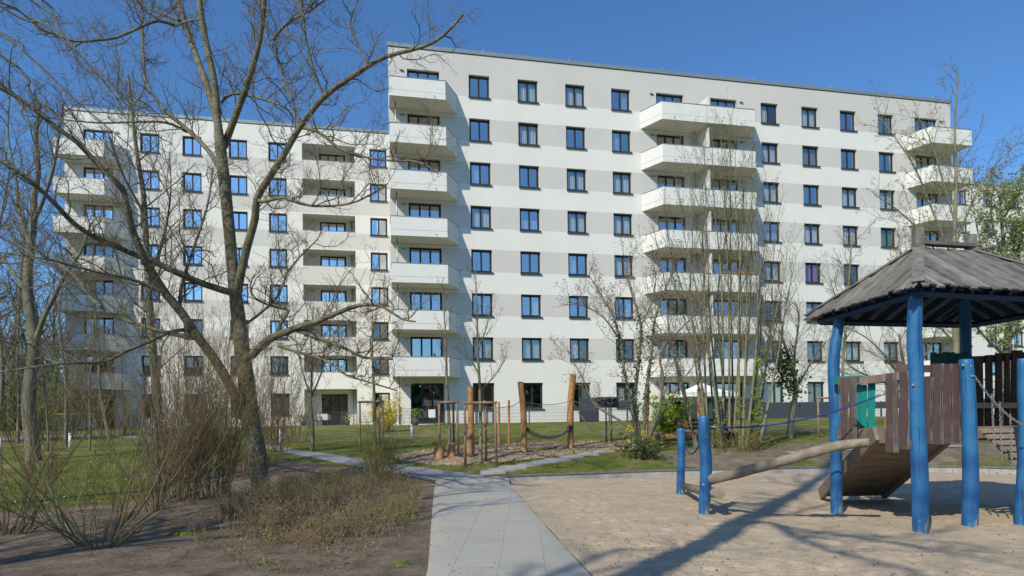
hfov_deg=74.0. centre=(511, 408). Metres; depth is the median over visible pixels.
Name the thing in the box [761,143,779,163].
window
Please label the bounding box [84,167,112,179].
balcony door
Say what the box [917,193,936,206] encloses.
balcony door
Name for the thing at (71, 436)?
asphalt path
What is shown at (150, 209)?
window
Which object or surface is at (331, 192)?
balcony door
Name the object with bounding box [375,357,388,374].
window
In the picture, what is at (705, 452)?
blue post
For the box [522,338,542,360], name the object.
window
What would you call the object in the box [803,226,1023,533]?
play tower
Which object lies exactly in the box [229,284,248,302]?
window
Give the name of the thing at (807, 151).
window
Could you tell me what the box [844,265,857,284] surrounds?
window
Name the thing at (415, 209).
balcony door
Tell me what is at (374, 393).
young tree
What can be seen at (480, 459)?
young tree
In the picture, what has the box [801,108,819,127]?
window
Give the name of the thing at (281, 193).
window
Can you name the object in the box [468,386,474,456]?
rope course post
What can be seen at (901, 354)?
tree
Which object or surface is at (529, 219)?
window
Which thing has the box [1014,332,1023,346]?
window
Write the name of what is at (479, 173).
window
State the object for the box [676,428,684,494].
blue post
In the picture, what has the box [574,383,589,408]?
window
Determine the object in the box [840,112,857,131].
window
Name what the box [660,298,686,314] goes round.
balcony door
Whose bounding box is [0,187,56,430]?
bare tree
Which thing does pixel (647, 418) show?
rope course post
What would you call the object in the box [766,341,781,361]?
window
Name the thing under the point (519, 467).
stepping stone
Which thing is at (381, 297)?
window
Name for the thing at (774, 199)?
window
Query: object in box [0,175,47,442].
bare tree
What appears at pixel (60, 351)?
bare tree
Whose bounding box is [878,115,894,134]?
window
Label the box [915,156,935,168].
balcony door
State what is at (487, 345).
window
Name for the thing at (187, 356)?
window
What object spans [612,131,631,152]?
window
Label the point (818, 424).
tree stakes
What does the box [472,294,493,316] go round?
window
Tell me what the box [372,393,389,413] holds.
window
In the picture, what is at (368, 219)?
apartment block
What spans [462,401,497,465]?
tree stakes
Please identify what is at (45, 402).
bare tree
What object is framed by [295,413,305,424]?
potted plant
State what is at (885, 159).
window
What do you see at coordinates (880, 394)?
blue rope
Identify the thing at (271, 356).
window
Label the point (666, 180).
balcony door
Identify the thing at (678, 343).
balcony door
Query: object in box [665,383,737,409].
party canopy
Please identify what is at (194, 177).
window
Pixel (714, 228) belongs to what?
balcony door
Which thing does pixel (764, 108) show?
window
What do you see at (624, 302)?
window
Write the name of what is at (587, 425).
climbing net
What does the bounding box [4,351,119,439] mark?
bare shrub
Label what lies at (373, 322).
window
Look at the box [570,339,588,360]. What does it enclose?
window
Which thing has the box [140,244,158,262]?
window
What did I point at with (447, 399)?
young tree
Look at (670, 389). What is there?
balcony door
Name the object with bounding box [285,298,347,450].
young tree
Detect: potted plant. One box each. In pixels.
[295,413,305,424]
[342,411,351,424]
[410,408,422,424]
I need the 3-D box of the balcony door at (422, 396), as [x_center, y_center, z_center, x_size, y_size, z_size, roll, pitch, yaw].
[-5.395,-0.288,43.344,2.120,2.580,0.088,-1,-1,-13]
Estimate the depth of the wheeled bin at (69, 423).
42.69 m
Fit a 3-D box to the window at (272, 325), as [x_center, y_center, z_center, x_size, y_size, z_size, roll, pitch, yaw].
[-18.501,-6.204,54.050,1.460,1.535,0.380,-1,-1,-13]
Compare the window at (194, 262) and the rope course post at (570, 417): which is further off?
the window at (194, 262)
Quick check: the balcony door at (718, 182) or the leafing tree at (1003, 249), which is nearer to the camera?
the leafing tree at (1003, 249)
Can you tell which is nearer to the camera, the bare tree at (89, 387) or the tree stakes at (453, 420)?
the tree stakes at (453, 420)
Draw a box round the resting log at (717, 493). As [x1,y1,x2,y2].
[682,483,724,498]
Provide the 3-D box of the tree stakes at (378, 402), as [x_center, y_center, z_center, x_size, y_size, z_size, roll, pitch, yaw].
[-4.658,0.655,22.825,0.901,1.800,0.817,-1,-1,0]
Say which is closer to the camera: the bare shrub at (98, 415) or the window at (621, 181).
the bare shrub at (98, 415)
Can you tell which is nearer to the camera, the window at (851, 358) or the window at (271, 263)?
the window at (851, 358)
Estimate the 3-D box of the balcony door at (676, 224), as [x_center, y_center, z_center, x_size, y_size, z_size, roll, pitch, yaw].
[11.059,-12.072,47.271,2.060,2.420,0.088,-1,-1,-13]
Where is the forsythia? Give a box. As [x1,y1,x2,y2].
[359,390,406,431]
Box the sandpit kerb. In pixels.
[500,465,1016,481]
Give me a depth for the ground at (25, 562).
12.30 m
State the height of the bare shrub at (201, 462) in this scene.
4.474 m
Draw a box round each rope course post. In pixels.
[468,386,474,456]
[483,400,485,446]
[498,402,499,443]
[508,400,509,445]
[518,382,526,452]
[567,374,575,447]
[645,383,649,440]
[697,389,700,431]
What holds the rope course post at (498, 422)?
on the woodchip area
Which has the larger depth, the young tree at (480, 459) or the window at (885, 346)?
the window at (885, 346)
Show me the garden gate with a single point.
(476, 414)
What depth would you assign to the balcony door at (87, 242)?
51.41 m
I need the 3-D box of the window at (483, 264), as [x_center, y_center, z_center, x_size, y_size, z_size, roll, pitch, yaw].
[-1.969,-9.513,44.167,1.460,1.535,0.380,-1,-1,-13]
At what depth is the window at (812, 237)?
49.77 m
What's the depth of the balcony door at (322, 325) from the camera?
56.52 m
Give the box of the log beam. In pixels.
[708,438,869,484]
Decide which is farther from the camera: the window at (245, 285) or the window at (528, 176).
the window at (245, 285)
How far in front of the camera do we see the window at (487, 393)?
44.17 m
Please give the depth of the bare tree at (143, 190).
18.55 m
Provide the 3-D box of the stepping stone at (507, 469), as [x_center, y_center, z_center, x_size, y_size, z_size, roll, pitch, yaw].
[-0.290,1.705,18.651,0.688,0.156,0.401,-1,-1,-16]
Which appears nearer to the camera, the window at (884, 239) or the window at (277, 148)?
the window at (884, 239)
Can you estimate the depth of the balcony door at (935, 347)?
51.72 m
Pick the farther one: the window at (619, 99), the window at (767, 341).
the window at (767, 341)
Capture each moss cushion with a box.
[167,530,197,535]
[394,560,410,564]
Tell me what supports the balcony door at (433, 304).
in the apartment block at (561, 170)
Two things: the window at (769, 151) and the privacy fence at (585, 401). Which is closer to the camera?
the privacy fence at (585, 401)
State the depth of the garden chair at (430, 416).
41.17 m
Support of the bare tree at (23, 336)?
on the ground at (25, 562)
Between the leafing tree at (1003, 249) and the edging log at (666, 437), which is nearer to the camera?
the edging log at (666, 437)
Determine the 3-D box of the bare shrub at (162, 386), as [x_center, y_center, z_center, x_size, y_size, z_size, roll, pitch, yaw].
[-9.080,-0.572,18.381,4.353,5.029,4.206,-1,-1,0]
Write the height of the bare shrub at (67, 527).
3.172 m
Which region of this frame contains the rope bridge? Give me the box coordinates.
[525,425,572,438]
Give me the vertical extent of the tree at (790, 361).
6.218 m
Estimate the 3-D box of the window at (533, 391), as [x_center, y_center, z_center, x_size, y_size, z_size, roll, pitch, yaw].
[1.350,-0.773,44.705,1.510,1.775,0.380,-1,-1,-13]
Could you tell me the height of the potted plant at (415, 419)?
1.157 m
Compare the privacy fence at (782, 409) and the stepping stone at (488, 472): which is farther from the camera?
the privacy fence at (782, 409)
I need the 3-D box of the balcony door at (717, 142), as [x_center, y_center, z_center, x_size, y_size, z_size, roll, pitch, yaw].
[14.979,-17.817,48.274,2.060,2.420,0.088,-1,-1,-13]
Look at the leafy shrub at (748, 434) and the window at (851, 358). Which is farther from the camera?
the window at (851, 358)
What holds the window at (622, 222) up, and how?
in the apartment block at (561, 170)
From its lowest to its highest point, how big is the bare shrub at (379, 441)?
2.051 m
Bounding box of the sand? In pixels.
[509,472,1023,575]
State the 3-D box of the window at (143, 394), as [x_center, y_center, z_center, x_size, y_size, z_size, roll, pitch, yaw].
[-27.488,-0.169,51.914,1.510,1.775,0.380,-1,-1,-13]
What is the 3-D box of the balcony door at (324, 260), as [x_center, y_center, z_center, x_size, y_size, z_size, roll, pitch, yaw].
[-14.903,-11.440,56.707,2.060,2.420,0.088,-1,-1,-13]
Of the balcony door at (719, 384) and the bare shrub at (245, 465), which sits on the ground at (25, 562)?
the bare shrub at (245, 465)
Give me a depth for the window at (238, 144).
53.79 m
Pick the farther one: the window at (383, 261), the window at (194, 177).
the window at (383, 261)
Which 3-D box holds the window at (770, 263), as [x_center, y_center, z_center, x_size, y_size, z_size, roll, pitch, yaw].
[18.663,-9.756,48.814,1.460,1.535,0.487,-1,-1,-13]
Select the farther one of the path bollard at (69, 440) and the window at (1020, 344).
the window at (1020, 344)
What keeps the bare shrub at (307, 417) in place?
on the ground at (25, 562)
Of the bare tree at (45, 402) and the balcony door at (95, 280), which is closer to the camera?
the bare tree at (45, 402)
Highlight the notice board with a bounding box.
[594,397,622,442]
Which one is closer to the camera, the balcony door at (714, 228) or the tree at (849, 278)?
the tree at (849, 278)
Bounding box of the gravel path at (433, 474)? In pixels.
[119,435,487,479]
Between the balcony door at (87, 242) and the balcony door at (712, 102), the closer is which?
the balcony door at (712, 102)
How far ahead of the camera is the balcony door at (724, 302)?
48.05 m
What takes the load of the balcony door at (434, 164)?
in the apartment block at (561, 170)
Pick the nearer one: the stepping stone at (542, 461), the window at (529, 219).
the stepping stone at (542, 461)
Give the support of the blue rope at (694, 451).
attached to the blue post at (680, 459)
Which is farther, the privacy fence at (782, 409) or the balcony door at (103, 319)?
the balcony door at (103, 319)
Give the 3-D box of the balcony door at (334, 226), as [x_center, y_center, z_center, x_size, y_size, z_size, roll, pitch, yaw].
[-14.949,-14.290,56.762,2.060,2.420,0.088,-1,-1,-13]
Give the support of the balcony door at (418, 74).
in the apartment block at (561, 170)
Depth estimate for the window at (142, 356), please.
51.96 m
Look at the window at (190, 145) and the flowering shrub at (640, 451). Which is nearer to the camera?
the flowering shrub at (640, 451)
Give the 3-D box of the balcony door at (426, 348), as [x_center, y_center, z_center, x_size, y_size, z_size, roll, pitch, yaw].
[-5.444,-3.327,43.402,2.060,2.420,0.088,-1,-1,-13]
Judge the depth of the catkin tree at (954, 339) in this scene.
29.10 m
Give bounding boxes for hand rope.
[526,401,569,404]
[574,401,642,409]
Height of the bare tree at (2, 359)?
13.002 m
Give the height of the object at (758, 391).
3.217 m
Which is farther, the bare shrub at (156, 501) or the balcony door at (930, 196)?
the balcony door at (930, 196)
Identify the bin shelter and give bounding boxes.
[1,394,113,430]
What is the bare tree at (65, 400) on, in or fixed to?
on the ground at (25, 562)
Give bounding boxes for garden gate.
[475,405,493,424]
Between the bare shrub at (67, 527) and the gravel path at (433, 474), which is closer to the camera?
the bare shrub at (67, 527)
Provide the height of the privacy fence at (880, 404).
1.130 m
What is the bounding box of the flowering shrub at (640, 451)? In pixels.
[617,425,664,459]
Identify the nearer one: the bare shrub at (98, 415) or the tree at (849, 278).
the tree at (849, 278)
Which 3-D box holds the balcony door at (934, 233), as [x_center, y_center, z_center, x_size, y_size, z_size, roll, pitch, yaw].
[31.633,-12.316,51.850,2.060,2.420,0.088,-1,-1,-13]
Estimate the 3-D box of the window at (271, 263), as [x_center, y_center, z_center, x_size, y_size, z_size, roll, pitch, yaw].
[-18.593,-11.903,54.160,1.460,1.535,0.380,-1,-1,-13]
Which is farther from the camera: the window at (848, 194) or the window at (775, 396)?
the window at (848, 194)
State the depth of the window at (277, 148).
54.41 m
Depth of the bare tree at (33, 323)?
21.18 m
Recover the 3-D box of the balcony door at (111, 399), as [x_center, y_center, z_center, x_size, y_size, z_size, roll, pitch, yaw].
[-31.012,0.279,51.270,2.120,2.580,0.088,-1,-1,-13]
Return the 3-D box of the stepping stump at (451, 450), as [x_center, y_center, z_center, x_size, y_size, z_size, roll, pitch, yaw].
[-1.838,1.326,20.653,0.243,0.539,0.247,-1,-1,0]
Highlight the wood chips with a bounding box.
[394,440,649,464]
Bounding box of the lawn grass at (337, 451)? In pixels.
[0,431,1013,512]
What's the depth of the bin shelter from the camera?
46.16 m
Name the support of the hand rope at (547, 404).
attached to the rope course post at (523, 412)
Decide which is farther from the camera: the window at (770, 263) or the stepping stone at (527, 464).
the window at (770, 263)
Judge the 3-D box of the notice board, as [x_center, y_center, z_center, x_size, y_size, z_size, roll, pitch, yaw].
[3.479,0.479,24.533,1.000,1.750,0.405,-1,-1,-17]
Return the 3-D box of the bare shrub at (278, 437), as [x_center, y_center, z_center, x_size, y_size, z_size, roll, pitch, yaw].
[-8.088,-0.838,23.127,3.164,4.745,4.006,-1,-1,-14]
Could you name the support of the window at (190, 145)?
in the apartment block at (368, 219)
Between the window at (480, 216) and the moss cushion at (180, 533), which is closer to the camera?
the moss cushion at (180, 533)
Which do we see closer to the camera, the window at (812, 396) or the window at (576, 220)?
the window at (576, 220)
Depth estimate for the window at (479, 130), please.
44.44 m
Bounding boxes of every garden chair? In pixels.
[320,414,327,424]
[428,409,440,424]
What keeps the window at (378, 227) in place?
in the apartment block at (368, 219)
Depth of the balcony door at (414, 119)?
43.64 m
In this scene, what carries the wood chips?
on the woodchip area
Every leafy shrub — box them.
[638,392,693,434]
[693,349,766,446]
[709,418,772,451]
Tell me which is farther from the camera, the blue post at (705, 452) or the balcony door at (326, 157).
the balcony door at (326, 157)
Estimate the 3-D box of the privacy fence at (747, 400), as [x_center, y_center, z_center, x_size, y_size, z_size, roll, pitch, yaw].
[14.236,0.079,43.769,4.040,1.480,0.082,-1,-1,-13]
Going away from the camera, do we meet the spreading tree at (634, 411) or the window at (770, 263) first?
the spreading tree at (634, 411)
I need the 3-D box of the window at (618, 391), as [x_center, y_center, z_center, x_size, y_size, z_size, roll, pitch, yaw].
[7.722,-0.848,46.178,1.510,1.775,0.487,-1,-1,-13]
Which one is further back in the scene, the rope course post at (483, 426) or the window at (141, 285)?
the window at (141, 285)
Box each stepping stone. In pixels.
[480,470,505,474]
[488,467,514,471]
[500,465,525,469]
[516,462,542,466]
[532,459,558,463]
[544,457,570,460]
[558,455,583,458]
[575,452,598,455]
[590,449,614,452]
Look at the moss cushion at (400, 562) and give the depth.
7.66 m
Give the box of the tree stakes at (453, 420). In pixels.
[437,401,458,453]
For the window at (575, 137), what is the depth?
45.86 m
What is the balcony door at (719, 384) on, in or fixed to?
in the apartment block at (561, 170)
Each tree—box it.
[0,0,199,411]
[0,0,482,490]
[0,65,111,460]
[0,113,40,364]
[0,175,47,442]
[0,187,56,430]
[0,192,25,401]
[0,193,23,424]
[0,260,50,429]
[8,249,76,449]
[12,206,103,445]
[19,273,91,429]
[20,308,84,429]
[52,260,122,449]
[53,43,216,475]
[66,219,129,439]
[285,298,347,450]
[361,299,383,450]
[434,275,454,442]
[448,260,510,462]
[546,225,727,444]
[636,88,811,448]
[748,272,842,438]
[810,214,908,375]
[812,324,951,396]
[850,51,1023,352]
[939,156,1023,420]
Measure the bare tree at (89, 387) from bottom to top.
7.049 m
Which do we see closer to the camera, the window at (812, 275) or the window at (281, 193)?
the window at (812, 275)
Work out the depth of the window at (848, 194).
50.52 m
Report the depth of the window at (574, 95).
46.02 m
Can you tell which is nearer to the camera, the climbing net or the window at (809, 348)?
the climbing net
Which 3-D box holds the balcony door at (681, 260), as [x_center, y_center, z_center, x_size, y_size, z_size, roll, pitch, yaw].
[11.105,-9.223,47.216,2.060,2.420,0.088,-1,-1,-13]
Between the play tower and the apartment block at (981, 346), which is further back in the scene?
the apartment block at (981, 346)
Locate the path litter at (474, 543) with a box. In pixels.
[407,491,552,575]
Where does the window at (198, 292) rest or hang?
in the apartment block at (368, 219)
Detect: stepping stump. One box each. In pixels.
[434,446,443,459]
[447,443,455,456]
[463,440,472,457]
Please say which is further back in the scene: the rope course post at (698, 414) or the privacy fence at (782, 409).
the privacy fence at (782, 409)
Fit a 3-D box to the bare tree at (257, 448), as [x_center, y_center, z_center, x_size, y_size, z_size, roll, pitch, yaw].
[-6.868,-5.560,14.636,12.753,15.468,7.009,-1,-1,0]
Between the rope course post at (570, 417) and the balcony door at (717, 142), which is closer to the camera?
the rope course post at (570, 417)
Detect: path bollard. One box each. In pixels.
[68,433,71,447]
[410,425,412,438]
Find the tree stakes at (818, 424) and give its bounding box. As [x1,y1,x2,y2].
[816,397,828,437]
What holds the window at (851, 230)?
in the apartment block at (561, 170)
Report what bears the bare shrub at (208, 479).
on the ground at (25, 562)
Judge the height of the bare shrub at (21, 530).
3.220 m
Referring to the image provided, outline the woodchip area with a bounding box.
[397,441,641,464]
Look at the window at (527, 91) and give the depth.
45.31 m
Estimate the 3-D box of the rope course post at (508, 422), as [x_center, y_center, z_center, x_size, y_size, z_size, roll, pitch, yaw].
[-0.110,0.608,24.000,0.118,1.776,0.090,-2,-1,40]
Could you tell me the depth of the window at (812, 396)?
49.53 m
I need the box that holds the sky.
[0,0,1023,397]
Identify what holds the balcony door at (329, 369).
in the apartment block at (368, 219)
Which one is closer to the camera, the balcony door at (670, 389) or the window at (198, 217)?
the balcony door at (670, 389)
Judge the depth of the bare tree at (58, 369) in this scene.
44.32 m
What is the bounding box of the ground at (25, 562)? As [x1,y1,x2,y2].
[0,416,1016,575]
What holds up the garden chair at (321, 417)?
on the ground at (25, 562)
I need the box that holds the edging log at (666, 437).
[653,433,697,440]
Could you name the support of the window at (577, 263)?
in the apartment block at (561, 170)
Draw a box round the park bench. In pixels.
[674,418,733,446]
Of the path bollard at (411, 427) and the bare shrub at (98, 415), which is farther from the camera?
the bare shrub at (98, 415)
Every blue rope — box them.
[684,444,698,453]
[709,391,885,427]
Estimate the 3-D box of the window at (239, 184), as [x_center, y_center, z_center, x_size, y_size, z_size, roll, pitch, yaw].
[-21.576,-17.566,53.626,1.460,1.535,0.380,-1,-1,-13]
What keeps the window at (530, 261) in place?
in the apartment block at (561, 170)
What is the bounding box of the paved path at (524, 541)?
[426,476,590,575]
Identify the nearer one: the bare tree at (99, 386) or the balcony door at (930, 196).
the bare tree at (99, 386)
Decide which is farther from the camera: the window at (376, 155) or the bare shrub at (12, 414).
the window at (376, 155)
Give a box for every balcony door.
[84,130,112,142]
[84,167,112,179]
[84,205,112,218]
[84,242,112,257]
[84,280,113,294]
[85,318,113,334]
[85,355,113,372]
[109,395,114,428]
[319,154,344,161]
[320,188,344,196]
[320,222,345,231]
[320,256,345,265]
[321,290,345,300]
[321,324,346,336]
[321,359,346,371]
[322,394,347,424]
[407,70,438,79]
[407,114,439,124]
[408,159,439,170]
[409,203,440,216]
[409,247,441,263]
[410,292,441,309]
[410,337,442,355]
[411,383,443,423]
[656,94,681,102]
[657,135,682,144]
[658,176,683,187]
[658,216,684,229]
[659,257,685,271]
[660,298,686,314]
[661,340,686,357]
[662,382,688,418]
[710,99,734,106]
[711,139,734,148]
[712,179,736,189]
[713,219,737,231]
[714,260,738,273]
[715,300,739,315]
[716,340,740,357]
[717,382,741,397]
[914,119,934,130]
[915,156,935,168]
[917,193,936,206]
[923,343,940,359]
[924,231,937,240]
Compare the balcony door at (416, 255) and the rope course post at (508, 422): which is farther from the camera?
the balcony door at (416, 255)
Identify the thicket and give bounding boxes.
[0,302,92,430]
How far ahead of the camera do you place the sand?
9.76 m
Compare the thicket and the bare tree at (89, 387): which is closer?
the bare tree at (89, 387)
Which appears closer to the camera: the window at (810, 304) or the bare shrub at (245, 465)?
the bare shrub at (245, 465)
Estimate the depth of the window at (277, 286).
54.28 m
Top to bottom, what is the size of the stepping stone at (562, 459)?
0.124 m
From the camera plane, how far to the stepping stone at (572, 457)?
20.30 m
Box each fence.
[212,411,386,426]
[400,404,898,425]
[579,397,597,421]
[597,400,633,421]
[704,398,757,413]
[709,401,848,419]
[875,401,898,416]
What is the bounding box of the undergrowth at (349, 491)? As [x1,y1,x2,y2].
[182,456,427,574]
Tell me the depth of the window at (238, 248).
53.63 m
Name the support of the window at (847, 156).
in the apartment block at (561, 170)
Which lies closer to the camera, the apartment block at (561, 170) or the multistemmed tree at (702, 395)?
the multistemmed tree at (702, 395)
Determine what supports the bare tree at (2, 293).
on the ground at (25, 562)
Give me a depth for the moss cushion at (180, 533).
9.77 m
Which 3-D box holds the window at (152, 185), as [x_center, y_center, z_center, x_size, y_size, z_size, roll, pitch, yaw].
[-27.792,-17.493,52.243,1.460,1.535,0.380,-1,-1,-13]
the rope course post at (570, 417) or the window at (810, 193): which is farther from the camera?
the window at (810, 193)
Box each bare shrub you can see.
[0,268,220,511]
[0,288,303,548]
[0,320,193,536]
[0,323,89,442]
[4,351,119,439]
[72,373,164,436]
[80,274,274,503]
[91,292,253,480]
[100,262,300,497]
[164,294,337,479]
[221,317,320,452]
[253,351,340,442]
[349,406,417,481]
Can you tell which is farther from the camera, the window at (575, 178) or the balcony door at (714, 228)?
the balcony door at (714, 228)
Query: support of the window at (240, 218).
in the apartment block at (368, 219)
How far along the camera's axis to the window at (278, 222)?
54.33 m
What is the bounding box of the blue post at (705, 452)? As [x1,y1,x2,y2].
[698,416,711,514]
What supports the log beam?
attached to the blue post at (705, 452)
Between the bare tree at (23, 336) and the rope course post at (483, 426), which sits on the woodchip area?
the rope course post at (483, 426)
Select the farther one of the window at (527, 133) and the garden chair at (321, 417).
the garden chair at (321, 417)
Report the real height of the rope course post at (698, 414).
2.058 m
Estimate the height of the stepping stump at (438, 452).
0.484 m
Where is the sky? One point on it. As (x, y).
(840, 44)
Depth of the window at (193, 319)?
52.89 m
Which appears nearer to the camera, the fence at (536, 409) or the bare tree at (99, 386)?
the bare tree at (99, 386)
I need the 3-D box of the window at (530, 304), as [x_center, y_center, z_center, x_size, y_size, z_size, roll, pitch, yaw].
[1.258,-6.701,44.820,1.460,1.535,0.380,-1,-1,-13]
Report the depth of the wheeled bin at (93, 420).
42.67 m
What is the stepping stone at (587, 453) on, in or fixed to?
on the ground at (25, 562)
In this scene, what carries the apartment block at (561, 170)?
on the ground at (25, 562)
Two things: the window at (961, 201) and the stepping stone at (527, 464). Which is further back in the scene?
the window at (961, 201)
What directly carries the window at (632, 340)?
in the apartment block at (561, 170)
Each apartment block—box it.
[52,106,391,428]
[387,41,976,424]
[952,182,1023,411]
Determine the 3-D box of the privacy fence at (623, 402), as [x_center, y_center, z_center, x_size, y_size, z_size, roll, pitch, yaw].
[6.396,0.219,41.715,2.440,1.430,0.081,-1,-1,-13]
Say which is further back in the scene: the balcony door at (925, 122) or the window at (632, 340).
the balcony door at (925, 122)
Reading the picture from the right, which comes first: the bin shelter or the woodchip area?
the woodchip area
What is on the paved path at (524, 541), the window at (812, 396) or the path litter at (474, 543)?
the path litter at (474, 543)
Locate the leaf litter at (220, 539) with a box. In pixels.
[0,465,434,575]
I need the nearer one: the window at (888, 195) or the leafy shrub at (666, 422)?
the leafy shrub at (666, 422)
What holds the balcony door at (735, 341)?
in the apartment block at (561, 170)
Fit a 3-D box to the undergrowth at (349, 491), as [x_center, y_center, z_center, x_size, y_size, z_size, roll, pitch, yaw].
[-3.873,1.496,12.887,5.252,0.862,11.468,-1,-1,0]
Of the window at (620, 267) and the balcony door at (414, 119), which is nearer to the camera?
the balcony door at (414, 119)
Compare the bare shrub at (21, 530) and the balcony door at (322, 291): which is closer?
the bare shrub at (21, 530)
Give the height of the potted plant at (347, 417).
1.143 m
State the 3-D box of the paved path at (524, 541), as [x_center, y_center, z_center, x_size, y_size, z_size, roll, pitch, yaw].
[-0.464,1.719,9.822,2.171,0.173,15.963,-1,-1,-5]
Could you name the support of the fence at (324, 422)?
on the ground at (25, 562)
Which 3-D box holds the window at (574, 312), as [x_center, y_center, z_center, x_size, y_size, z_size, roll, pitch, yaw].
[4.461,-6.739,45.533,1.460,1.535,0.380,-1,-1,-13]
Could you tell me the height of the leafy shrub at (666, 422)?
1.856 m
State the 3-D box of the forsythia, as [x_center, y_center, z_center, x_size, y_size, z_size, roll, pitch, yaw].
[-6.199,0.106,32.947,2.134,2.190,2.506,0,-1,-25]
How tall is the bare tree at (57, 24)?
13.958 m
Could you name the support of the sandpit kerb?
on the ground at (25, 562)
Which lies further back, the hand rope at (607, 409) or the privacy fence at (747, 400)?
the privacy fence at (747, 400)
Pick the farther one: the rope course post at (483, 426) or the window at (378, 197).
the window at (378, 197)
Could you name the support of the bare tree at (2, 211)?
on the ground at (25, 562)
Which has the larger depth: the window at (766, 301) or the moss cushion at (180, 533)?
the window at (766, 301)
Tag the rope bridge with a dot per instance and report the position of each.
(559, 434)
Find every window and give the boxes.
[139,134,159,152]
[139,171,159,189]
[140,208,160,226]
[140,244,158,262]
[140,285,160,300]
[140,394,152,417]
[142,356,149,374]
[182,137,201,155]
[182,246,202,264]
[183,173,201,191]
[183,209,202,228]
[183,282,202,301]
[184,319,202,333]
[184,356,202,374]
[228,140,247,158]
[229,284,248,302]
[230,176,247,194]
[234,212,247,230]
[237,248,248,266]
[268,143,285,160]
[268,214,287,231]
[269,178,286,196]
[270,249,286,267]
[270,285,287,303]
[270,321,287,338]
[271,356,287,374]
[271,393,289,415]
[369,150,386,167]
[370,184,387,201]
[370,218,387,236]
[371,253,388,270]
[371,287,388,305]
[371,322,388,339]
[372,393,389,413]
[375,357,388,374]
[468,76,490,98]
[469,119,490,141]
[470,163,491,185]
[470,206,492,229]
[471,250,492,272]
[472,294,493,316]
[472,338,494,360]
[473,383,493,410]
[517,81,538,103]
[518,123,539,145]
[519,166,540,188]
[519,209,540,231]
[520,252,541,274]
[521,295,542,317]
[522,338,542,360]
[523,383,544,409]
[565,85,585,107]
[566,127,586,149]
[567,169,587,191]
[567,211,588,233]
[568,254,588,275]
[569,296,589,318]
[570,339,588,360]
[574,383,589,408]
[611,90,631,111]
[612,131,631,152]
[613,172,632,193]
[613,214,633,235]
[614,256,633,277]
[615,297,635,318]
[616,339,636,360]
[616,383,633,408]
[761,104,779,124]
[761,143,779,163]
[762,183,779,202]
[763,222,781,242]
[764,262,782,281]
[765,301,781,321]
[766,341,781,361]
[767,382,782,401]
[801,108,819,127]
[802,147,820,166]
[803,185,821,205]
[804,224,822,244]
[805,263,823,283]
[806,302,820,322]
[807,341,823,361]
[808,382,822,401]
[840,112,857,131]
[841,150,858,169]
[842,188,859,207]
[843,226,859,246]
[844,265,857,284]
[846,342,863,361]
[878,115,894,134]
[879,153,895,172]
[880,190,895,209]
[881,228,896,247]
[884,342,901,361]
[957,191,968,204]
[957,225,966,232]
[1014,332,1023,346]
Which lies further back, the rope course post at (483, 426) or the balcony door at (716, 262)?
the balcony door at (716, 262)
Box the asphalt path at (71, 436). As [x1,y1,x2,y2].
[2,433,129,439]
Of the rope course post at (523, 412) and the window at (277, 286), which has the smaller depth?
the rope course post at (523, 412)
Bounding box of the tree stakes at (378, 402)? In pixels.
[358,400,384,450]
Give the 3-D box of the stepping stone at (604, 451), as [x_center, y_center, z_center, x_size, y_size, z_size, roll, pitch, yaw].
[2.849,1.377,21.449,0.683,0.116,0.403,-1,-1,-19]
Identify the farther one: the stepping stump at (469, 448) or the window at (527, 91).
the window at (527, 91)
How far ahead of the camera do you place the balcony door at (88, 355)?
51.32 m
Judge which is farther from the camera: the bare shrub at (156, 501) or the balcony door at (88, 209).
the balcony door at (88, 209)
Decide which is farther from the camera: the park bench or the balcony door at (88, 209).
the balcony door at (88, 209)
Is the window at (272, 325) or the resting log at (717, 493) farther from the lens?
the window at (272, 325)
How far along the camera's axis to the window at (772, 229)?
48.98 m
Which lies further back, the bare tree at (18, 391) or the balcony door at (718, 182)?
the balcony door at (718, 182)
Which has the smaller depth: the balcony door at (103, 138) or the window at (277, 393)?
the balcony door at (103, 138)
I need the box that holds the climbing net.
[573,402,629,435]
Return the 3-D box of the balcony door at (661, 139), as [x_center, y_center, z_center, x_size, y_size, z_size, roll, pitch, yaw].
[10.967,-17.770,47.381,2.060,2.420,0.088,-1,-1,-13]
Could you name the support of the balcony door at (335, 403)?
in the apartment block at (368, 219)
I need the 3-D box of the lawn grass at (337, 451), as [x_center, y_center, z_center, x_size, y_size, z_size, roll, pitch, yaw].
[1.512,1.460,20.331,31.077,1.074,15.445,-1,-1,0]
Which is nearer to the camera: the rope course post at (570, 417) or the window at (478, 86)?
the rope course post at (570, 417)
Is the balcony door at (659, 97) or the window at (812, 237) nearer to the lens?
the balcony door at (659, 97)
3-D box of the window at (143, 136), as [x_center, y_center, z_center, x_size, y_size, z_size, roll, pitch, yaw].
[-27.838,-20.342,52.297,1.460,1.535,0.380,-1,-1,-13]
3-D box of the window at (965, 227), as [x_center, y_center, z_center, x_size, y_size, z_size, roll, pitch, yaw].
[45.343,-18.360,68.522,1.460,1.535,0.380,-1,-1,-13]
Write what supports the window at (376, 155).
in the apartment block at (368, 219)
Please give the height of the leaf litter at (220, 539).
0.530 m

